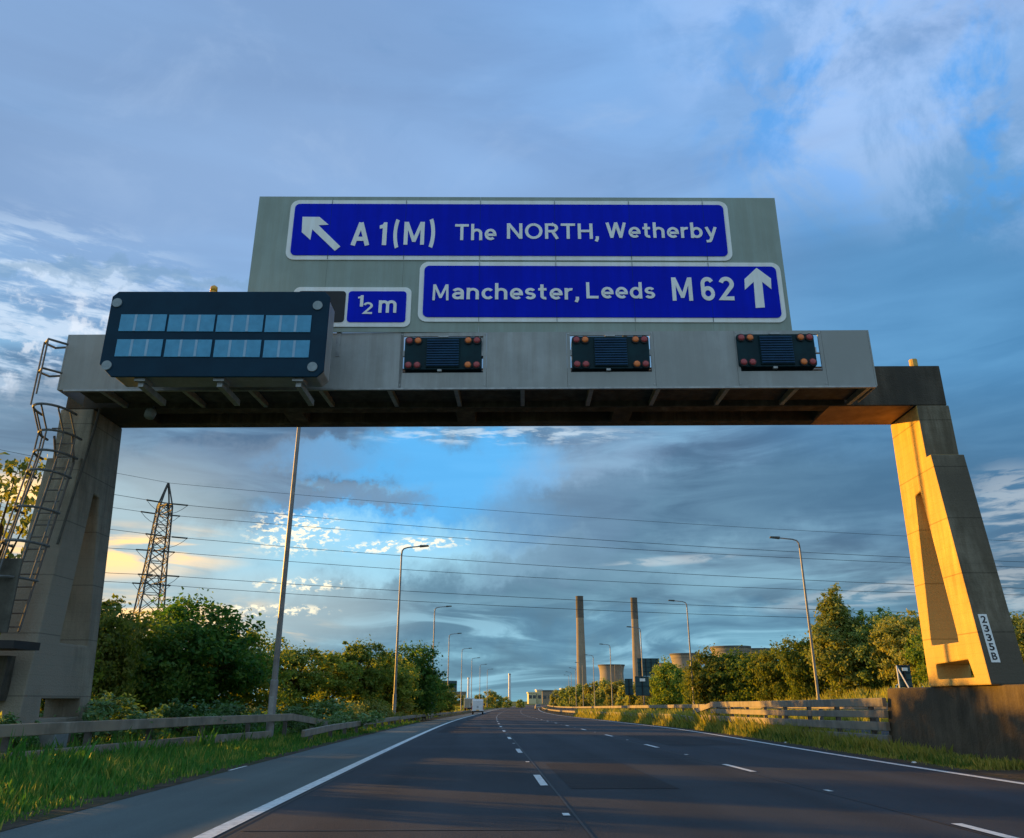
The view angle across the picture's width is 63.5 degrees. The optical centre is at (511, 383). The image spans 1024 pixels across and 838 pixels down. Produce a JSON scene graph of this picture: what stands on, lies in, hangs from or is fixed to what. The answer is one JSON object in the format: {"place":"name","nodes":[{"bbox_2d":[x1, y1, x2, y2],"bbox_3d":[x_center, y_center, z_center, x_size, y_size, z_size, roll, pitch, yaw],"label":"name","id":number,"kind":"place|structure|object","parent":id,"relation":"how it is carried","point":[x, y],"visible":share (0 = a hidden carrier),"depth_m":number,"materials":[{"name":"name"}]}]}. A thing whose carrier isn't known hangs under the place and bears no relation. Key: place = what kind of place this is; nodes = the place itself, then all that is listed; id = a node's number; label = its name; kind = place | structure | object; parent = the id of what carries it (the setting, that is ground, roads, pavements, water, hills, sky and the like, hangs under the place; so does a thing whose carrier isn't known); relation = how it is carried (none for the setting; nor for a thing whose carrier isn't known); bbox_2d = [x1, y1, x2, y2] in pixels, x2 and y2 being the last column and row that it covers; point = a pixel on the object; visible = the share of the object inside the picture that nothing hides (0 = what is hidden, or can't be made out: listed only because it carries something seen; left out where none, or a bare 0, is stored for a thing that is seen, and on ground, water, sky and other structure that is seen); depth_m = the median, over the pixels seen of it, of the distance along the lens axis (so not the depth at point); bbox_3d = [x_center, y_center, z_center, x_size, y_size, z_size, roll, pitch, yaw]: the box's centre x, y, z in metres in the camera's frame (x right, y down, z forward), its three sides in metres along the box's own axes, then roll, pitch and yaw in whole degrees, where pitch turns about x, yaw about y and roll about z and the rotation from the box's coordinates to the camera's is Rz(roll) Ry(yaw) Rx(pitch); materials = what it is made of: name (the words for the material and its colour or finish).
{"place":"outdoors","nodes":[
{"label":"outdoors","id":0,"kind":"place"},
{"bbox_2d":[0,707,501,831],"bbox_3d":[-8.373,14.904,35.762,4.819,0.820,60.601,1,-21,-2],"label":"grass","id":1,"kind":"structure","parent":0,"point":[90,780],"depth_m":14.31,"materials":[{"name":"green plant"}]},
{"bbox_2d":[301,710,471,741],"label":"crash barrier","id":2,"kind":"object","parent":1,"relation":"on","point":[310,732],"visible":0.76,"depth_m":34.08,"materials":[{"name":"metal"}]},
{"bbox_2d":[1,695,1022,831],"bbox_3d":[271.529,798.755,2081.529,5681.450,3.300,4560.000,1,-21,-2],"label":"ground","id":3,"kind":"structure","parent":0,"point":[514,703],"depth_m":24.93,"materials":[{"name":"green plant"}]},
{"bbox_2d":[0,711,40,747],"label":"shrub","id":4,"kind":"object","parent":3,"relation":"on","point":[10,718],"visible":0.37,"depth_m":16.98,"materials":[{"name":"green plant"}]},
{"bbox_2d":[0,452,47,634],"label":"tree","id":5,"kind":"object","parent":3,"relation":"on","point":[8,469],"visible":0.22,"depth_m":22.21,"materials":[{"name":"green plant"}]},
{"bbox_2d":[32,733,68,749],"bbox_3d":[-10.061,7.713,17.915,0.600,0.620,0.615,1,-21,-2],"label":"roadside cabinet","id":6,"kind":"object","parent":3,"relation":"on","point":[43,739],"visible":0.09,"depth_m":17.67,"materials":[{"name":"metal"}]},
{"bbox_2d":[39,650,103,715],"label":"tree","id":7,"kind":"object","parent":3,"relation":"on","point":[98,675],"visible":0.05,"depth_m":28.32,"materials":[{"name":"green plant"}]},
{"bbox_2d":[0,593,162,697],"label":"tree","id":8,"kind":"object","parent":3,"relation":"on","point":[108,604],"visible":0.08,"depth_m":33.38,"materials":[{"name":"green plant"}]},
{"bbox_2d":[39,690,169,743],"bbox_3d":[-9.996,8.541,20.844,3.176,1.533,3.600,-6,-22,16],"label":"shrub","id":9,"kind":"object","parent":3,"relation":"on","point":[115,710],"visible":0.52,"depth_m":20.45,"materials":[{"name":"green plant"}]},
{"bbox_2d":[90,606,147,715],"bbox_3d":[-15.501,10.608,30.640,3.694,4.693,4.041,11,-23,-26],"label":"tree","id":10,"kind":"object","parent":3,"relation":"on","point":[122,656],"visible":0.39,"depth_m":30.86,"materials":[{"name":"green plant"}]},
{"bbox_2d":[132,483,187,619],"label":"electricity pylon","id":11,"kind":"object","parent":3,"relation":"on","point":[168,513],"visible":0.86,"depth_m":180.80,"materials":[{"name":"metal"}]},
{"bbox_2d":[104,581,812,617],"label":"power line","id":12,"kind":"object","parent":11,"relation":"attached to","point":[473,604],"visible":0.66,"depth_m":184.04,"materials":[{"name":"metal"}]},
{"bbox_2d":[4,537,1006,594],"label":"power line","id":13,"kind":"object","parent":11,"relation":"attached to","point":[514,576],"visible":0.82,"depth_m":186.50,"materials":[{"name":"metal"}]},
{"bbox_2d":[105,572,918,612],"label":"power line","id":14,"kind":"object","parent":11,"relation":"attached to","point":[490,595],"visible":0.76,"depth_m":175.87,"materials":[{"name":"metal"}]},
{"bbox_2d":[3,487,1023,567],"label":"power line","id":15,"kind":"object","parent":11,"relation":"attached to","point":[537,543],"visible":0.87,"depth_m":189.32,"materials":[{"name":"metal"}]},
{"bbox_2d":[3,450,1023,541],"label":"power line","id":16,"kind":"object","parent":11,"relation":"attached to","point":[506,511],"visible":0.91,"depth_m":187.10,"materials":[{"name":"metal"}]},
{"bbox_2d":[8,513,1023,588],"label":"power line","id":17,"kind":"object","parent":11,"relation":"attached to","point":[524,564],"visible":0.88,"depth_m":178.44,"materials":[{"name":"metal"}]},
{"bbox_2d":[37,477,1017,561],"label":"power line","id":18,"kind":"object","parent":11,"relation":"attached to","point":[534,535],"visible":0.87,"depth_m":180.75,"materials":[{"name":"metal"}]},
{"bbox_2d":[106,612,217,715],"bbox_3d":[-15.588,12.427,35.240,6.459,5.334,5.891,11,-23,-26],"label":"tree","id":19,"kind":"object","parent":3,"relation":"on","point":[163,690],"visible":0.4,"depth_m":34.55,"materials":[{"name":"green plant"}]},
{"bbox_2d":[0,714,327,758],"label":"crash barrier","id":20,"kind":"object","parent":3,"relation":"on","point":[87,728],"visible":0.66,"depth_m":19.68,"materials":[{"name":"metal"}]},
{"bbox_2d":[137,697,230,735],"bbox_3d":[-9.979,9.883,24.119,3.376,1.437,2.978,5,-21,-12],"label":"shrub","id":21,"kind":"object","parent":3,"relation":"on","point":[183,710],"visible":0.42,"depth_m":24.30,"materials":[{"name":"green plant"}]},
{"bbox_2d":[140,587,279,716],"bbox_3d":[-14.732,12.823,37.755,8.241,6.806,7.517,5,-22,-14],"label":"tree","id":22,"kind":"object","parent":3,"relation":"on","point":[212,643],"visible":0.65,"depth_m":36.87,"materials":[{"name":"green plant"}]},
{"bbox_2d":[172,698,265,733],"bbox_3d":[-9.812,11.266,27.616,3.376,1.437,2.978,-15,-26,34],"label":"shrub","id":23,"kind":"object","parent":3,"relation":"on","point":[253,726],"visible":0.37,"depth_m":27.39,"materials":[{"name":"green plant"}]},
{"bbox_2d":[209,627,307,714],"bbox_3d":[-13.050,14.246,40.149,5.973,4.826,5.461,6,-22,-14],"label":"tree","id":24,"kind":"object","parent":3,"relation":"on","point":[259,697],"visible":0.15,"depth_m":39.93,"materials":[{"name":"green plant"}]},
{"bbox_2d":[0,704,543,837],"bbox_3d":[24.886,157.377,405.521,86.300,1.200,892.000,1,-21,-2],"label":"hard shoulder","id":25,"kind":"object","parent":3,"relation":"on","point":[193,808],"visible":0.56,"depth_m":11.00},
{"bbox_2d":[265,427,300,738],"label":"lamp column","id":26,"kind":"structure","parent":3,"relation":"on","point":[273,691],"depth_m":28.18,"materials":[{"name":"metal"}]},
{"bbox_2d":[268,696,273,713],"bbox_3d":[-7.853,10.552,26.942,0.150,0.700,0.012,1,-21,-2],"label":"door","id":27,"kind":"structure","parent":26,"relation":"in","point":[271,700],"depth_m":26.97,"materials":[{"name":"metal"}]},
{"bbox_2d":[260,640,333,713],"bbox_3d":[-13.070,17.463,48.514,4.831,4.683,4.679,-18,-27,39],"label":"tree","id":28,"kind":"object","parent":3,"relation":"on","point":[300,687],"visible":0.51,"depth_m":48.04,"materials":[{"name":"green plant"}]},
{"bbox_2d":[254,702,346,735],"bbox_3d":[-7.941,12.625,30.828,3.376,1.437,2.978,-3,-21,8],"label":"shrub","id":29,"kind":"object","parent":3,"relation":"on","point":[300,726],"visible":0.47,"depth_m":30.58,"materials":[{"name":"green plant"}]},
{"bbox_2d":[296,647,363,714],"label":"tree","id":30,"kind":"object","parent":3,"relation":"on","point":[333,688],"visible":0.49,"depth_m":52.84,"materials":[{"name":"green plant"}]},
{"bbox_2d":[290,697,386,730],"bbox_3d":[-7.960,14.223,35.131,4.123,1.725,4.674,-17,-27,37],"label":"shrub","id":31,"kind":"object","parent":3,"relation":"on","point":[329,709],"visible":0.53,"depth_m":35.38,"materials":[{"name":"green plant"}]},
{"bbox_2d":[324,700,385,725],"bbox_3d":[-8.386,17.099,42.491,3.246,1.625,3.168,18,-27,-39],"label":"shrub","id":32,"kind":"object","parent":3,"relation":"on","point":[356,710],"visible":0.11,"depth_m":42.32,"materials":[{"name":"green plant"}]},
{"bbox_2d":[332,634,394,714],"bbox_3d":[-10.477,20.067,56.181,4.569,5.945,4.718,17,-27,-38],"label":"tree","id":33,"kind":"object","parent":3,"relation":"on","point":[372,678],"visible":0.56,"depth_m":55.70,"materials":[{"name":"green plant"}]},
{"bbox_2d":[349,699,405,722],"bbox_3d":[-8.630,20.586,51.628,3.652,1.828,3.564,-14,-25,32],"label":"shrub","id":34,"kind":"object","parent":3,"relation":"on","point":[376,705],"visible":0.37,"depth_m":51.52,"materials":[{"name":"green plant"}]},
{"bbox_2d":[338,654,425,713],"bbox_3d":[-9.763,23.502,63.595,7.329,5.238,6.700,17,-26,-37],"label":"tree","id":35,"kind":"object","parent":3,"relation":"on","point":[405,690],"visible":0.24,"depth_m":62.47,"materials":[{"name":"green plant"}]},
{"bbox_2d":[390,698,419,718],"bbox_3d":[-9.121,24.973,63.090,4.242,2.031,4.348,-3,-21,7],"label":"shrub","id":36,"kind":"object","parent":3,"relation":"on","point":[408,709],"visible":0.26,"depth_m":62.47,"materials":[{"name":"green plant"}]},
{"bbox_2d":[392,545,428,716],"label":"lamp column","id":37,"kind":"structure","parent":3,"relation":"on","point":[395,676],"depth_m":60.31,"materials":[{"name":"metal"}]},
{"bbox_2d":[369,640,456,719],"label":"tree","id":38,"kind":"object","parent":3,"relation":"on","point":[431,686],"visible":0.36,"depth_m":70.47,"materials":[{"name":"green plant"}]},
{"bbox_2d":[416,677,451,718],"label":"tree","id":39,"kind":"object","parent":3,"relation":"on","point":[441,698],"visible":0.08,"depth_m":85.25,"materials":[{"name":"green plant"}]},
{"bbox_2d":[437,684,458,714],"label":"tree","id":40,"kind":"object","parent":3,"relation":"on","point":[453,701],"visible":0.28,"depth_m":111.19,"materials":[{"name":"green plant"}]},
{"bbox_2d":[441,681,465,708],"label":"sign gantry","id":41,"kind":"object","parent":3,"relation":"on","point":[455,688],"visible":0.34,"depth_m":210.59,"materials":[{"name":"metal"}]},
{"bbox_2d":[483,689,500,707],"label":"tree","id":42,"kind":"object","parent":3,"relation":"on","point":[489,699],"visible":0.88,"depth_m":296.90,"materials":[{"name":"green plant"}]},
{"bbox_2d":[502,696,512,707],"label":"tree","id":43,"kind":"object","parent":3,"relation":"on","point":[509,703],"visible":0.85,"depth_m":317.08,"materials":[{"name":"green plant"}]},
{"bbox_2d":[508,673,510,699],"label":"white stack","id":44,"kind":"object","parent":3,"relation":"on","point":[509,685],"visible":0.89,"depth_m":563.33,"materials":[{"name":"paint"}]},
{"bbox_2d":[0,330,1023,747],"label":"sign gantry","id":45,"kind":"object","parent":3,"relation":"on","point":[52,578],"visible":0.94,"depth_m":20.10,"materials":[{"name":"concrete"}]},
{"bbox_2d":[100,285,334,405],"bbox_3d":[-6.653,-0.898,19.294,4.980,2.470,1.545,0,-21,0],"label":"message sign","id":46,"kind":"object","parent":45,"relation":"attached to","point":[222,342],"visible":1,"depth_m":18.59,"materials":[{"name":"metal"}]},
{"bbox_2d":[403,336,482,372],"bbox_3d":[-1.668,-0.688,20.122,1.960,0.930,0.432,0,-21,1],"label":"lane signal","id":47,"kind":"object","parent":45,"relation":"attached to","point":[443,354],"visible":0.99,"depth_m":19.97,"materials":[{"name":"metal"}]},
{"bbox_2d":[247,196,791,358],"bbox_3d":[0.143,-2.749,20.908,13.466,4.502,0.318,0,-21,0],"label":"direction sign","id":48,"kind":"object","parent":45,"relation":"attached to","point":[471,264],"visible":0.97,"depth_m":20.91,"materials":[{"name":"metal"}]},
{"bbox_2d":[570,335,650,371],"bbox_3d":[2.382,-0.709,20.069,1.960,0.930,0.432,0,-21,1],"label":"lane signal","id":49,"kind":"object","parent":45,"relation":"attached to","point":[609,353],"visible":0.99,"depth_m":19.91,"materials":[{"name":"metal"}]},
{"bbox_2d":[735,332,816,370],"bbox_3d":[6.362,-0.758,20.024,1.960,0.930,0.432,0,-21,1],"label":"lane signal","id":50,"kind":"object","parent":45,"relation":"attached to","point":[775,351],"visible":1,"depth_m":19.87,"materials":[{"name":"metal"}]},
{"bbox_2d":[527,692,536,703],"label":"warehouse","id":51,"kind":"structure","parent":3,"relation":"on","point":[531,697],"depth_m":646.16,"materials":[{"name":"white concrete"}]},
{"bbox_2d":[535,689,542,703],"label":"warehouse","id":52,"kind":"structure","parent":3,"relation":"on","point":[539,696],"depth_m":656.16,"materials":[{"name":"white paint"}]},
{"bbox_2d":[548,689,563,705],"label":"tree","id":53,"kind":"object","parent":3,"relation":"on","point":[556,699],"visible":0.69,"depth_m":392.35,"materials":[{"name":"green plant"}]},
{"bbox_2d":[542,690,571,703],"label":"warehouse","id":54,"kind":"structure","parent":3,"relation":"on","point":[546,694],"depth_m":712.36,"materials":[{"name":"concrete"}]},
{"bbox_2d":[557,686,575,706],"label":"tree","id":55,"kind":"object","parent":3,"relation":"on","point":[564,695],"visible":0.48,"depth_m":355.51,"materials":[{"name":"green plant"}]},
{"bbox_2d":[564,683,591,706],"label":"tree","id":56,"kind":"object","parent":3,"relation":"on","point":[573,694],"visible":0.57,"depth_m":280.57,"materials":[{"name":"green plant"}]},
{"bbox_2d":[575,596,586,685],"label":"chimney","id":57,"kind":"object","parent":3,"relation":"on","point":[580,646],"visible":0.9,"depth_m":1644.03,"materials":[{"name":"concrete"}]},
{"bbox_2d":[575,682,598,709],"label":"tree","id":58,"kind":"object","parent":3,"relation":"on","point":[588,689],"visible":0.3,"depth_m":234.57,"materials":[{"name":"green plant"}]},
{"bbox_2d":[585,677,615,708],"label":"tree","id":59,"kind":"object","parent":3,"relation":"on","point":[600,697],"visible":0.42,"depth_m":195.08,"materials":[{"name":"green plant"}]},
{"bbox_2d":[598,664,624,689],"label":"cooling tower","id":60,"kind":"structure","parent":3,"relation":"on","point":[616,670],"depth_m":1827.51,"materials":[{"name":"concrete"}]},
{"bbox_2d":[601,679,633,709],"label":"tree","id":61,"kind":"object","parent":3,"relation":"on","point":[615,688],"visible":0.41,"depth_m":178.46,"materials":[{"name":"green plant"}]},
{"bbox_2d":[614,684,635,708],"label":"tree","id":62,"kind":"object","parent":3,"relation":"on","point":[620,693],"visible":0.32,"depth_m":159.63,"materials":[{"name":"green plant"}]},
{"bbox_2d":[630,597,640,684],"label":"chimney","id":63,"kind":"object","parent":3,"relation":"on","point":[636,652],"visible":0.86,"depth_m":1708.21,"materials":[{"name":"concrete"}]},
{"bbox_2d":[623,682,657,709],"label":"tree","id":64,"kind":"object","parent":3,"relation":"on","point":[634,698],"visible":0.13,"depth_m":140.74,"materials":[{"name":"green plant"}]},
{"bbox_2d":[634,685,654,709],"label":"tree","id":65,"kind":"object","parent":3,"relation":"on","point":[639,701],"visible":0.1,"depth_m":132.49,"materials":[{"name":"green plant"}]},
{"bbox_2d":[637,658,658,675],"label":"road sign","id":66,"kind":"object","parent":3,"relation":"on","point":[648,663],"visible":0.61,"depth_m":152.41,"materials":[{"name":"blue metal"}]},
{"bbox_2d":[647,655,685,710],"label":"tree","id":67,"kind":"object","parent":3,"relation":"on","point":[664,679],"visible":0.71,"depth_m":113.14,"materials":[{"name":"green plant"}]},
{"bbox_2d":[668,600,695,708],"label":"lamp column","id":68,"kind":"structure","parent":3,"relation":"on","point":[689,645],"depth_m":90.34,"materials":[{"name":"metal"}]},
{"bbox_2d":[669,653,702,668],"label":"cooling tower","id":69,"kind":"structure","parent":3,"relation":"on","point":[682,658],"depth_m":1601.45,"materials":[{"name":"concrete"}]},
{"bbox_2d":[674,660,703,710],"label":"tree","id":70,"kind":"object","parent":3,"relation":"on","point":[684,688],"visible":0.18,"depth_m":97.72,"materials":[{"name":"green plant"}]},
{"bbox_2d":[674,643,747,709],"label":"tree","id":71,"kind":"object","parent":3,"relation":"on","point":[701,685],"visible":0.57,"depth_m":88.20,"materials":[{"name":"green plant"}]},
{"bbox_2d":[547,703,887,733],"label":"crash barrier","id":72,"kind":"object","parent":3,"relation":"on","point":[682,706],"visible":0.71,"depth_m":51.96,"materials":[{"name":"metal"}]},
{"bbox_2d":[710,645,750,656],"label":"cooling tower","id":73,"kind":"structure","parent":3,"relation":"on","point":[744,649],"depth_m":1415.16,"materials":[{"name":"concrete"}]},
{"bbox_2d":[702,645,773,708],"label":"tree","id":74,"kind":"object","parent":3,"relation":"on","point":[746,687],"visible":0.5,"depth_m":85.97,"materials":[{"name":"green plant"}]},
{"bbox_2d":[737,640,799,700],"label":"tree","id":75,"kind":"object","parent":3,"relation":"on","point":[766,673],"visible":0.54,"depth_m":82.32,"materials":[{"name":"green plant"}]},
{"bbox_2d":[609,680,929,721],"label":"grass","id":76,"kind":"structure","parent":3,"relation":"on","point":[858,692],"depth_m":65.94,"materials":[{"name":"green plant"}]},
{"bbox_2d":[541,706,1023,780],"bbox_3d":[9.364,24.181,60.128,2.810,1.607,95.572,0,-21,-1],"label":"grass","id":77,"kind":"structure","parent":3,"relation":"on","point":[874,743],"depth_m":27.05,"materials":[{"name":"green plant"}]},
{"bbox_2d":[542,707,694,721],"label":"crash barrier","id":78,"kind":"object","parent":77,"relation":"on","point":[561,712],"visible":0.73,"depth_m":112.75,"materials":[{"name":"metal"}]},
{"bbox_2d":[693,698,891,742],"bbox_3d":[9.726,13.192,32.394,0.286,1.607,22.702,0,-21,-1],"label":"crash barrier","id":79,"kind":"object","parent":77,"relation":"on","point":[872,724],"visible":0.73,"depth_m":26.14,"materials":[{"name":"metal"}]},
{"bbox_2d":[887,684,1023,761],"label":"concrete plinth","id":80,"kind":"structure","parent":77,"relation":"on","point":[982,720],"depth_m":18.63,"materials":[{"name":"grey concrete"}]},
{"bbox_2d":[770,536,820,719],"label":"lamp column","id":81,"kind":"structure","parent":3,"relation":"on","point":[811,644],"depth_m":56.01,"materials":[{"name":"metal"}]},
{"bbox_2d":[769,627,837,699],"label":"tree","id":82,"kind":"object","parent":3,"relation":"on","point":[798,673],"visible":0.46,"depth_m":75.73,"materials":[{"name":"green plant"}]},
{"bbox_2d":[799,582,872,697],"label":"tree","id":83,"kind":"object","parent":3,"relation":"on","point":[837,661],"visible":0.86,"depth_m":71.29,"materials":[{"name":"green plant"}]},
{"bbox_2d":[833,606,908,691],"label":"tree","id":84,"kind":"object","parent":3,"relation":"on","point":[868,676],"visible":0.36,"depth_m":69.81,"materials":[{"name":"green plant"}]},
{"bbox_2d":[867,608,924,687],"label":"tree","id":85,"kind":"object","parent":3,"relation":"on","point":[908,624],"visible":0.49,"depth_m":67.50,"materials":[{"name":"green plant"}]},
{"bbox_2d":[896,665,912,687],"bbox_3d":[23.541,18.640,49.259,0.717,3.607,0.867,-13,-25,31],"label":"road sign","id":86,"kind":"object","parent":3,"relation":"on","point":[904,676],"visible":0.8,"depth_m":49.73,"materials":[{"name":"black metal"}]},
{"bbox_2d":[895,627,973,686],"bbox_3d":[33.623,21.272,63.719,5.935,5.874,8.178,-34,-39,55],"label":"tree","id":87,"kind":"object","parent":3,"relation":"on","point":[915,652],"visible":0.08,"depth_m":63.53,"materials":[{"name":"green plant"}]},
{"bbox_2d":[1009,611,1023,662],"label":"tree","id":88,"kind":"object","parent":3,"relation":"on","point":[1017,623],"visible":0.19,"depth_m":53.61,"materials":[{"name":"green plant"}]},
{"bbox_2d":[0,0,1023,700],"label":"sky","id":89,"kind":"structure","parent":0,"point":[141,141],"materials":[{"name":"blue"}]},
{"bbox_2d":[213,704,1023,837],"bbox_3d":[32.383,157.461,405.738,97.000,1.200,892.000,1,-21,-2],"label":"road","id":90,"kind":"structure","parent":0,"point":[484,778],"depth_m":11.48,"materials":[{"name":"grey asphalt"}]},
{"bbox_2d":[464,698,474,710],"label":"lorry","id":91,"kind":"object","parent":90,"relation":"on","point":[467,703],"visible":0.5,"depth_m":191.15,"materials":[{"name":"white paint"}]},
{"bbox_2d":[471,699,484,713],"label":"van","id":92,"kind":"object","parent":90,"relation":"on","point":[477,705],"visible":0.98,"depth_m":135.96,"materials":[{"name":"white paint"}]},
{"bbox_2d":[438,726,743,788],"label":"road patches","id":93,"kind":"object","parent":90,"relation":"on","point":[597,776],"visible":1,"depth_m":15.28,"materials":[{"name":"grey asphalt"}]},
{"bbox_2d":[217,714,998,837],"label":"road joints","id":94,"kind":"object","parent":90,"relation":"on","point":[579,820],"visible":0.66,"depth_m":9.47,"materials":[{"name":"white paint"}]},
{"bbox_2d":[193,708,1023,837],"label":"road markings","id":95,"kind":"object","parent":90,"relation":"on","point":[222,828],"visible":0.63,"depth_m":12.95,"materials":[{"name":"paint"}]},
{"bbox_2d":[555,707,888,734],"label":"opposite road","id":96,"kind":"structure","parent":0,"point":[882,732],"depth_m":39.67,"materials":[{"name":"grey asphalt"}]},
{"bbox_2d":[625,679,632,704],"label":"road sign","id":97,"kind":"object","parent":96,"relation":"on","point":[629,687],"visible":0.93,"depth_m":117.94,"materials":[{"name":"blue metal"}]},
{"bbox_2d":[635,676,649,709],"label":"road sign","id":98,"kind":"object","parent":96,"relation":"on","point":[641,685],"visible":0.94,"depth_m":111.45,"materials":[{"name":"blue metal"}]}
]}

